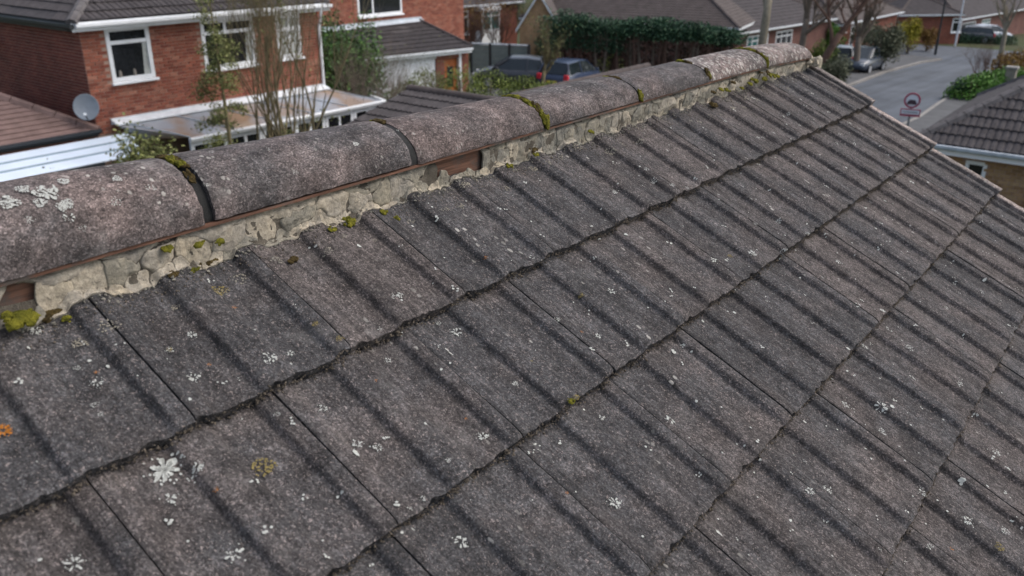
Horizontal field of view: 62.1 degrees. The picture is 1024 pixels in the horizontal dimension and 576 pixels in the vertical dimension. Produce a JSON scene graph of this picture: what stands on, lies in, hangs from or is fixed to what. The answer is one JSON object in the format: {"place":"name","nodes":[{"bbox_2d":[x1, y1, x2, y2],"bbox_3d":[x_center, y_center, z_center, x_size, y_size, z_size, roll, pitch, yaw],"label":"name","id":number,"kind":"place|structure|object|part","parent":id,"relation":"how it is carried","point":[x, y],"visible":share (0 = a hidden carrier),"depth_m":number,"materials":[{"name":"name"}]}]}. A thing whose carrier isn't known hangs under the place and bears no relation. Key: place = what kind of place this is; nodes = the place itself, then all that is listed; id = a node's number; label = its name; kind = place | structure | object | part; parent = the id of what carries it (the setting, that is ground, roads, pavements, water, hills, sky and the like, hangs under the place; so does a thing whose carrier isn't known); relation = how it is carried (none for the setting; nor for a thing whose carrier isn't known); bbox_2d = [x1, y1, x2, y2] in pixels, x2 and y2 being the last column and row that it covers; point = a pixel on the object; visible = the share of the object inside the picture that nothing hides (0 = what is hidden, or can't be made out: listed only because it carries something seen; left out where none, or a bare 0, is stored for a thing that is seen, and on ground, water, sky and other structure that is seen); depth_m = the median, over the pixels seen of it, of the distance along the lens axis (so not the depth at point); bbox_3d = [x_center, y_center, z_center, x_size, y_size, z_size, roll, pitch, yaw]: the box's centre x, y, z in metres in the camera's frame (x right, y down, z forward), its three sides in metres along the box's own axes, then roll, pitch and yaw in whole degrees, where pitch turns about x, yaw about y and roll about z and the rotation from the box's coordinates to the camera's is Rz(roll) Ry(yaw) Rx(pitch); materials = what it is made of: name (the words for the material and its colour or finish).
{"place":"outdoors","nodes":[
{"label":"outdoors","id":0,"kind":"place"},
{"bbox_2d":[0,0,385,164],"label":"brick house","id":1,"kind":"structure","parent":0,"point":[135,61],"depth_m":20.71,"materials":[{"name":"red brick"}]},
{"bbox_2d":[73,94,98,120],"bbox_3d":[-9.610,-4.081,19.305,0.615,0.590,0.538,17,28,35],"label":"satellite dish","id":2,"kind":"object","parent":1,"relation":"attached to","point":[85,106],"visible":1,"depth_m":19.39,"materials":[{"name":"grey paint"}]},
{"bbox_2d":[104,26,159,85],"bbox_3d":[-8.975,-5.498,20.054,0.165,1.280,1.180,17,28,35],"label":"window","id":3,"kind":"structure","parent":1,"relation":"in","point":[124,45],"depth_m":20.05,"materials":[{"name":"white plastic"}]},
{"bbox_2d":[189,136,227,150],"bbox_3d":[-7.426,-2.919,21.127,0.065,1.580,1.022,17,28,35],"label":"window","id":4,"kind":"structure","parent":1,"relation":"in","point":[193,146],"depth_m":20.68,"materials":[{"name":"white plastic"}]},
{"bbox_2d":[199,17,256,71],"bbox_3d":[-7.302,-6.318,22.028,0.165,1.270,1.670,17,28,35],"label":"window","id":5,"kind":"structure","parent":1,"relation":"in","point":[223,25],"depth_m":22.03,"materials":[{"name":"white plastic"}]},
{"bbox_2d":[231,129,262,143],"bbox_3d":[-6.784,-3.235,21.884,0.065,1.580,1.022,17,28,35],"label":"window","id":6,"kind":"structure","parent":1,"relation":"in","point":[247,136],"depth_m":21.63,"materials":[{"name":"white plastic"}]},
{"bbox_2d":[262,122,292,138],"bbox_3d":[-6.143,-3.551,22.641,0.065,1.580,1.022,17,28,35],"label":"window","id":7,"kind":"structure","parent":1,"relation":"in","point":[288,128],"depth_m":22.32,"materials":[{"name":"white plastic"}]},
{"bbox_2d":[274,13,304,61],"bbox_3d":[-6.128,-6.896,23.412,0.165,1.210,0.900,17,28,35],"label":"window","id":8,"kind":"structure","parent":1,"relation":"in","point":[293,46],"depth_m":23.45,"materials":[{"name":"white plastic"}]},
{"bbox_2d":[295,116,325,132],"bbox_3d":[-5.501,-3.868,23.398,0.065,1.580,1.022,17,28,35],"label":"window","id":9,"kind":"structure","parent":1,"relation":"in","point":[308,120],"depth_m":23.11,"materials":[{"name":"white plastic"}]},
{"bbox_2d":[325,110,353,127],"bbox_3d":[-4.859,-4.184,24.155,0.065,1.580,1.022,17,28,35],"label":"window","id":10,"kind":"structure","parent":1,"relation":"in","point":[348,117],"depth_m":23.91,"materials":[{"name":"white plastic"}]},
{"bbox_2d":[353,105,377,118],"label":"window","id":11,"kind":"structure","parent":1,"relation":"in","point":[358,112],"depth_m":24.48,"materials":[{"name":"white plastic"}]},
{"bbox_2d":[345,84,495,124],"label":"garage","id":12,"kind":"structure","parent":0,"point":[411,98],"depth_m":21.11,"materials":[{"name":"grey brick"}]},
{"bbox_2d":[468,68,533,95],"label":"driveway","id":13,"kind":"structure","parent":0,"point":[494,91],"depth_m":40.74,"materials":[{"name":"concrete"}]},
{"bbox_2d":[472,54,543,87],"bbox_3d":[0.214,-10.494,41.214,4.145,1.462,2.000,4,23,5],"label":"parked car","id":14,"kind":"object","parent":13,"relation":"on","point":[517,65],"visible":0.38,"depth_m":40.45,"materials":[{"name":"grey paint"}]},
{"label":"windows","id":15,"kind":"part","parent":14,"relation":"part of","materials":[{"name":"black glass"}]},
{"bbox_2d":[537,57,600,84],"bbox_3d":[2.859,-10.259,40.800,2.000,1.462,4.145,13,24,28],"label":"parked car","id":16,"kind":"object","parent":13,"relation":"on","point":[563,69],"visible":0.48,"depth_m":39.38,"materials":[{"name":"blue paint"}]},
{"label":"windows","id":17,"kind":"part","parent":16,"relation":"part of","materials":[{"name":"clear glass"}]},
{"bbox_2d":[0,43,1023,575],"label":"house","id":18,"kind":"structure","parent":0,"point":[750,311],"depth_m":1.88,"materials":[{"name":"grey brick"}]},
{"bbox_2d":[468,0,1023,72],"bbox_3d":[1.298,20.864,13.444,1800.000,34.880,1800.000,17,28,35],"label":"ground","id":19,"kind":"structure","parent":0,"point":[1020,43],"depth_m":73.75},
{"bbox_2d":[0,92,101,155],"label":"side extension","id":20,"kind":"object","parent":19,"relation":"on","point":[26,125],"visible":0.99,"depth_m":19.07,"materials":[{"name":"brown tile"}]},
{"bbox_2d":[0,133,138,181],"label":"carport","id":21,"kind":"object","parent":19,"relation":"on","point":[75,155],"visible":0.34,"depth_m":18.38,"materials":[{"name":"white paint"}]},
{"bbox_2d":[104,112,184,163],"bbox_3d":[-7.511,-1.827,17.871,1.785,3.611,1.417,17,28,35],"label":"shrub","id":22,"kind":"object","parent":19,"relation":"on","point":[133,153],"visible":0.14,"depth_m":17.39,"materials":[{"name":"green plant"}]},
{"bbox_2d":[186,0,251,148],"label":"feathery conifer","id":23,"kind":"object","parent":19,"relation":"on","point":[213,65],"visible":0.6,"depth_m":18.92,"materials":[{"name":"green plant"}]},
{"bbox_2d":[194,0,384,139],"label":"multi stem tree","id":24,"kind":"object","parent":19,"relation":"on","point":[266,66],"visible":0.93,"depth_m":20.24,"materials":[{"name":"brown plant"}]},
{"bbox_2d":[268,108,349,135],"bbox_3d":[-4.428,-3.259,22.137,1.998,2.990,5.648,17,28,35],"label":"shrub","id":25,"kind":"object","parent":19,"relation":"on","point":[306,122],"visible":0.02,"depth_m":21.36,"materials":[{"name":"green plant"}]},
{"bbox_2d":[321,9,391,98],"bbox_3d":[-5.803,-7.090,29.114,3.377,4.668,3.656,17,28,35],"label":"shrub","id":26,"kind":"object","parent":19,"relation":"on","point":[326,55],"visible":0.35,"depth_m":28.43,"materials":[{"name":"green plant"}]},
{"bbox_2d":[321,11,432,103],"bbox_3d":[-4.115,-5.990,25.720,3.596,5.219,4.250,17,28,35],"label":"bare shrub","id":27,"kind":"object","parent":19,"relation":"on","point":[361,89],"visible":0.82,"depth_m":25.48,"materials":[{"name":"green plant"}]},
{"bbox_2d":[317,0,472,100],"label":"brick house","id":28,"kind":"structure","parent":19,"relation":"on","point":[431,20],"depth_m":35.61,"materials":[{"name":"red brick"}]},
{"bbox_2d":[357,0,404,18],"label":"window","id":29,"kind":"structure","parent":28,"relation":"in","point":[391,7],"depth_m":35.91,"materials":[{"name":"white plastic"}]},
{"bbox_2d":[376,59,435,100],"bbox_3d":[-4.283,-8.071,34.478,2.928,2.150,0.075,-18,29,-37],"label":"garage door","id":30,"kind":"structure","parent":28,"relation":"in","point":[432,65],"depth_m":34.35,"materials":[{"name":"white plastic"}]},
{"bbox_2d":[444,58,456,90],"bbox_3d":[-2.612,-8.630,35.923,0.744,2.070,0.075,-18,29,-37],"label":"front door","id":31,"kind":"structure","parent":28,"relation":"in","point":[452,62],"depth_m":35.72,"materials":[{"name":"brown wood"}]},
{"bbox_2d":[347,35,455,95],"bbox_3d":[-3.345,-6.144,27.571,3.498,4.078,3.420,0,23,0],"label":"bare shrub","id":32,"kind":"object","parent":19,"relation":"on","point":[423,82],"visible":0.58,"depth_m":27.29,"materials":[{"name":"brown plant"}]},
{"bbox_2d":[385,64,556,98],"bbox_3d":[-1.345,-7.482,32.984,8.007,2.236,3.478,-7,24,-16],"label":"hedge","id":33,"kind":"object","parent":19,"relation":"on","point":[511,87],"visible":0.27,"depth_m":32.97,"materials":[{"name":"green plant"}]},
{"bbox_2d":[464,0,503,59],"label":"bare thicket","id":34,"kind":"object","parent":19,"relation":"on","point":[473,32],"visible":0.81,"depth_m":51.33,"materials":[{"name":"brown plant"}]},
{"bbox_2d":[463,0,524,49],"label":"bungalow","id":35,"kind":"object","parent":19,"relation":"on","point":[512,39],"visible":0.21,"depth_m":57.68,"materials":[{"name":"white paint"}]},
{"bbox_2d":[464,11,468,30],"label":"window","id":36,"kind":"structure","parent":35,"relation":"in","point":[465,18],"depth_m":56.29,"materials":[{"name":"white plastic"}]},
{"bbox_2d":[481,10,499,30],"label":"window","id":37,"kind":"structure","parent":35,"relation":"in","point":[495,12],"depth_m":57.09,"materials":[{"name":"white plastic"}]},
{"bbox_2d":[473,0,526,54],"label":"bare thicket","id":38,"kind":"object","parent":19,"relation":"on","point":[498,25],"visible":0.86,"depth_m":54.13,"materials":[{"name":"brown plant"}]},
{"bbox_2d":[470,42,530,72],"bbox_3d":[-0.644,-12.255,45.718,3.279,1.782,0.164,3,23,7],"label":"panel fence","id":39,"kind":"object","parent":19,"relation":"on","point":[504,51],"visible":0.54,"depth_m":45.60,"materials":[{"name":"grey wood"}]},
{"bbox_2d":[504,0,532,34],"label":"bare thicket","id":40,"kind":"object","parent":19,"relation":"on","point":[519,11],"visible":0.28,"depth_m":59.68,"materials":[{"name":"brown plant"}]},
{"bbox_2d":[516,0,558,59],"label":"bungalow wing","id":41,"kind":"structure","parent":19,"relation":"on","point":[541,8],"depth_m":49.51,"materials":[{"name":"beige paint"}]},
{"bbox_2d":[534,25,561,58],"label":"shrub","id":42,"kind":"object","parent":19,"relation":"on","point":[541,54],"visible":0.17,"depth_m":49.17,"materials":[{"name":"green plant"}]},
{"bbox_2d":[525,6,574,85],"bbox_3d":[1.562,-10.163,37.105,2.425,4.113,1.656,17,28,35],"label":"bare tree","id":43,"kind":"object","parent":19,"relation":"on","point":[547,60],"visible":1,"depth_m":36.76,"materials":[{"name":"brown plant"}]},
{"bbox_2d":[497,63,650,96],"bbox_3d":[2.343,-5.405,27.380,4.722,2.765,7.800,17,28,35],"label":"kerb","id":44,"kind":"structure","parent":19,"relation":"on","point":[632,68],"depth_m":27.48,"materials":[{"name":"grey concrete"}]},
{"bbox_2d":[597,54,622,70],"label":"shrub","id":45,"kind":"object","parent":19,"relation":"on","point":[609,63],"visible":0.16,"depth_m":46.74,"materials":[{"name":"green plant"}]},
{"bbox_2d":[519,0,755,64],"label":"bungalow","id":46,"kind":"object","parent":19,"relation":"on","point":[727,13],"visible":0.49,"depth_m":51.03,"materials":[{"name":"brown brick"}]},
{"bbox_2d":[527,8,755,72],"bbox_3d":[6.440,-12.126,43.218,11.442,3.766,3.198,8,24,19],"label":"tall hedge","id":47,"kind":"object","parent":19,"relation":"on","point":[616,33],"visible":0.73,"depth_m":42.99,"materials":[{"name":"green plant"}]},
{"bbox_2d":[758,0,771,44],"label":"utility pole","id":48,"kind":"object","parent":19,"relation":"on","point":[764,28],"visible":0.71,"depth_m":43.50,"materials":[{"name":"grey wood"}]},
{"bbox_2d":[732,0,838,53],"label":"bungalow","id":49,"kind":"object","parent":19,"relation":"on","point":[786,21],"visible":0.23,"depth_m":54.46,"materials":[{"name":"brown brick"}]},
{"bbox_2d":[747,33,768,45],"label":"window","id":50,"kind":"structure","parent":49,"relation":"in","point":[755,38],"depth_m":51.48,"materials":[{"name":"white plastic"}]},
{"bbox_2d":[775,29,792,42],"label":"window","id":51,"kind":"structure","parent":49,"relation":"in","point":[785,36],"depth_m":54.18,"materials":[{"name":"white plastic"}]},
{"bbox_2d":[799,0,846,46],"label":"bare tree","id":52,"kind":"object","parent":19,"relation":"on","point":[805,31],"visible":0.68,"depth_m":44.91,"materials":[{"name":"brown plant"}]},
{"bbox_2d":[809,38,840,66],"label":"shrub","id":53,"kind":"object","parent":19,"relation":"on","point":[821,51],"visible":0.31,"depth_m":49.83,"materials":[{"name":"green plant"}]},
{"bbox_2d":[825,21,846,46],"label":"shrub","id":54,"kind":"object","parent":19,"relation":"on","point":[834,27],"visible":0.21,"depth_m":58.42,"materials":[{"name":"green plant"}]},
{"bbox_2d":[821,53,853,82],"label":"shrub","id":55,"kind":"object","parent":19,"relation":"on","point":[836,69],"visible":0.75,"depth_m":44.12,"materials":[{"name":"green plant"}]},
{"bbox_2d":[834,44,853,58],"bbox_3d":[20.283,-14.310,52.669,2.000,1.462,4.145,9,22,20],"label":"parked car","id":56,"kind":"object","parent":19,"relation":"on","point":[846,49],"visible":0.16,"depth_m":50.91,"materials":[{"name":"paint"}]},
{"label":"windows","id":57,"kind":"part","parent":56,"relation":"part of","materials":[{"name":"black glass"}]},
{"bbox_2d":[798,0,904,46],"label":"bungalow","id":58,"kind":"object","parent":19,"relation":"on","point":[889,16],"visible":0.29,"depth_m":64.98,"materials":[{"name":"red brick"}]},
{"bbox_2d":[849,25,853,45],"bbox_3d":[25.322,-18.583,63.622,0.075,2.000,0.800,18,29,36],"label":"door","id":59,"kind":"structure","parent":58,"relation":"in","point":[852,29],"depth_m":63.46,"materials":[{"name":"white plastic"}]},
{"bbox_2d":[813,0,896,62],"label":"bare tree","id":60,"kind":"object","parent":19,"relation":"on","point":[833,43],"visible":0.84,"depth_m":44.29,"materials":[{"name":"brown plant"}]},
{"bbox_2d":[848,19,883,45],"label":"shrub","id":61,"kind":"object","parent":19,"relation":"on","point":[854,35],"visible":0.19,"depth_m":61.63,"materials":[{"name":"green plant"}]},
{"bbox_2d":[840,0,894,72],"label":"bare tree","id":62,"kind":"object","parent":19,"relation":"on","point":[869,14],"visible":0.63,"depth_m":49.47,"materials":[{"name":"brown plant"}]},
{"bbox_2d":[860,18,907,65],"bbox_3d":[22.779,-14.854,52.082,3.103,3.229,2.776,-8,24,-19],"label":"shrub","id":63,"kind":"object","parent":19,"relation":"on","point":[888,41],"visible":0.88,"depth_m":51.56,"materials":[{"name":"green plant"}]},
{"bbox_2d":[848,54,941,85],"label":"kerb","id":64,"kind":"structure","parent":19,"relation":"on","point":[880,73],"depth_m":52.47,"materials":[{"name":"concrete"}]},
{"bbox_2d":[895,15,923,53],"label":"shrub","id":65,"kind":"object","parent":19,"relation":"on","point":[913,33],"visible":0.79,"depth_m":63.29,"materials":[{"name":"yellow plant"}]},
{"bbox_2d":[899,93,920,125],"bbox_3d":[12.544,-5.016,27.037,0.580,2.360,0.102,10,25,23],"label":"road sign","id":66,"kind":"object","parent":19,"relation":"on","point":[912,100],"visible":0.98,"depth_m":26.70,"materials":[{"name":"white metal"}]},
{"bbox_2d":[883,0,964,43],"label":"bungalow","id":67,"kind":"object","parent":19,"relation":"on","point":[929,12],"visible":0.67,"depth_m":73.57,"materials":[{"name":"red brick"}]},
{"bbox_2d":[950,18,962,32],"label":"window","id":68,"kind":"structure","parent":67,"relation":"in","point":[955,22],"depth_m":73.84,"materials":[{"name":"white plastic"}]},
{"bbox_2d":[920,25,940,50],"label":"shrub","id":69,"kind":"object","parent":19,"relation":"on","point":[928,36],"visible":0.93,"depth_m":66.23,"materials":[{"name":"orange plant"}]},
{"bbox_2d":[903,70,990,123],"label":"kerb","id":70,"kind":"structure","parent":19,"relation":"on","point":[930,108],"depth_m":37.46,"materials":[{"name":"concrete"}]},
{"bbox_2d":[945,80,973,97],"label":"shrub","id":71,"kind":"object","parent":19,"relation":"on","point":[962,84],"visible":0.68,"depth_m":41.04,"materials":[{"name":"green plant"}]},
{"bbox_2d":[954,0,964,45],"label":"street lamp","id":72,"kind":"object","parent":19,"relation":"on","point":[956,37],"visible":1,"depth_m":71.78,"materials":[{"name":"grey metal"}]},
{"bbox_2d":[919,75,1023,207],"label":"bungalow","id":73,"kind":"object","parent":19,"relation":"on","point":[981,134],"visible":0.43,"depth_m":19.36,"materials":[{"name":"tile"}]},
{"bbox_2d":[965,160,986,177],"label":"window","id":74,"kind":"structure","parent":73,"relation":"in","point":[977,167],"depth_m":19.51,"materials":[{"name":"white plastic"}]},
{"bbox_2d":[959,25,995,43],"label":"parked car","id":75,"kind":"object","parent":19,"relation":"on","point":[987,32],"visible":0.4,"depth_m":75.25,"materials":[{"name":"grey paint"}]},
{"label":"windows","id":76,"kind":"part","parent":75,"relation":"part of","materials":[{"name":"black glass"}]},
{"bbox_2d":[958,37,999,76],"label":"bare shrub","id":77,"kind":"object","parent":19,"relation":"on","point":[985,62],"visible":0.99,"depth_m":48.14,"materials":[{"name":"brown plant"}]},
{"bbox_2d":[935,0,1023,34],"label":"bungalow","id":78,"kind":"object","parent":19,"relation":"on","point":[980,11],"visible":0.22,"depth_m":82.82,"materials":[{"name":"brown brick"}]},
{"bbox_2d":[963,21,975,24],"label":"window","id":79,"kind":"structure","parent":78,"relation":"in","point":[973,22],"depth_m":79.50,"materials":[{"name":"white plastic"}]},
{"bbox_2d":[982,18,990,23],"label":"window","id":80,"kind":"structure","parent":78,"relation":"in","point":[985,21],"depth_m":82.29,"materials":[{"name":"white plastic"}]},
{"bbox_2d":[942,65,1023,100],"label":"hedge","id":81,"kind":"object","parent":19,"relation":"on","point":[994,78],"visible":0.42,"depth_m":40.96,"materials":[{"name":"green plant"}]},
{"bbox_2d":[958,32,1018,44],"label":"hedge","id":82,"kind":"object","parent":19,"relation":"on","point":[997,38],"visible":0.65,"depth_m":75.18,"materials":[{"name":"green plant"}]},
{"bbox_2d":[970,24,1012,40],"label":"parked car","id":83,"kind":"object","parent":19,"relation":"on","point":[997,29],"visible":0.2,"depth_m":77.90,"materials":[{"name":"silver paint"}]},
{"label":"windows","id":84,"kind":"part","parent":83,"relation":"part of","materials":[{"name":"grey glass"}]},
{"bbox_2d":[986,49,1023,72],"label":"hedge","id":85,"kind":"object","parent":19,"relation":"on","point":[1010,58],"visible":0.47,"depth_m":50.17,"materials":[{"name":"orange plant"}]},
{"bbox_2d":[992,0,1021,56],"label":"bare tree","id":86,"kind":"object","parent":19,"relation":"on","point":[1006,24],"visible":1,"depth_m":61.34,"materials":[{"name":"brown plant"}]},
{"bbox_2d":[1004,65,1019,82],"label":"gate pier","id":87,"kind":"structure","parent":19,"relation":"on","point":[1011,73],"depth_m":41.16,"materials":[{"name":"stone"}]},
{"bbox_2d":[852,55,920,78],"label":"driveway","id":88,"kind":"structure","parent":0,"point":[901,61],"depth_m":55.30,"materials":[{"name":"concrete"}]},
{"bbox_2d":[841,45,885,72],"bbox_3d":[21.265,-13.856,51.559,2.000,1.462,4.145,17,26,35],"label":"parked car","id":89,"kind":"object","parent":88,"relation":"on","point":[869,61],"visible":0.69,"depth_m":50.62,"materials":[{"name":"paint"}]},
{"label":"windows","id":90,"kind":"part","parent":89,"relation":"part of","materials":[{"name":"grey glass"}]},
{"bbox_2d":[844,54,938,83],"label":"pavement","id":91,"kind":"structure","parent":0,"point":[850,80],"depth_m":51.91,"materials":[{"name":"concrete"}]},
{"bbox_2d":[852,44,1023,122],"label":"road","id":92,"kind":"structure","parent":0,"point":[928,83],"depth_m":49.24,"materials":[{"name":"grey asphalt"}]},
{"bbox_2d":[934,0,945,54],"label":"street lamp","id":93,"kind":"object","parent":92,"relation":"on","point":[936,46],"visible":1,"depth_m":63.23,"materials":[{"name":"black metal"}]},
{"bbox_2d":[905,80,981,131],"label":"pavement","id":94,"kind":"structure","parent":0,"point":[941,110],"depth_m":36.49,"materials":[{"name":"concrete"}]}
]}

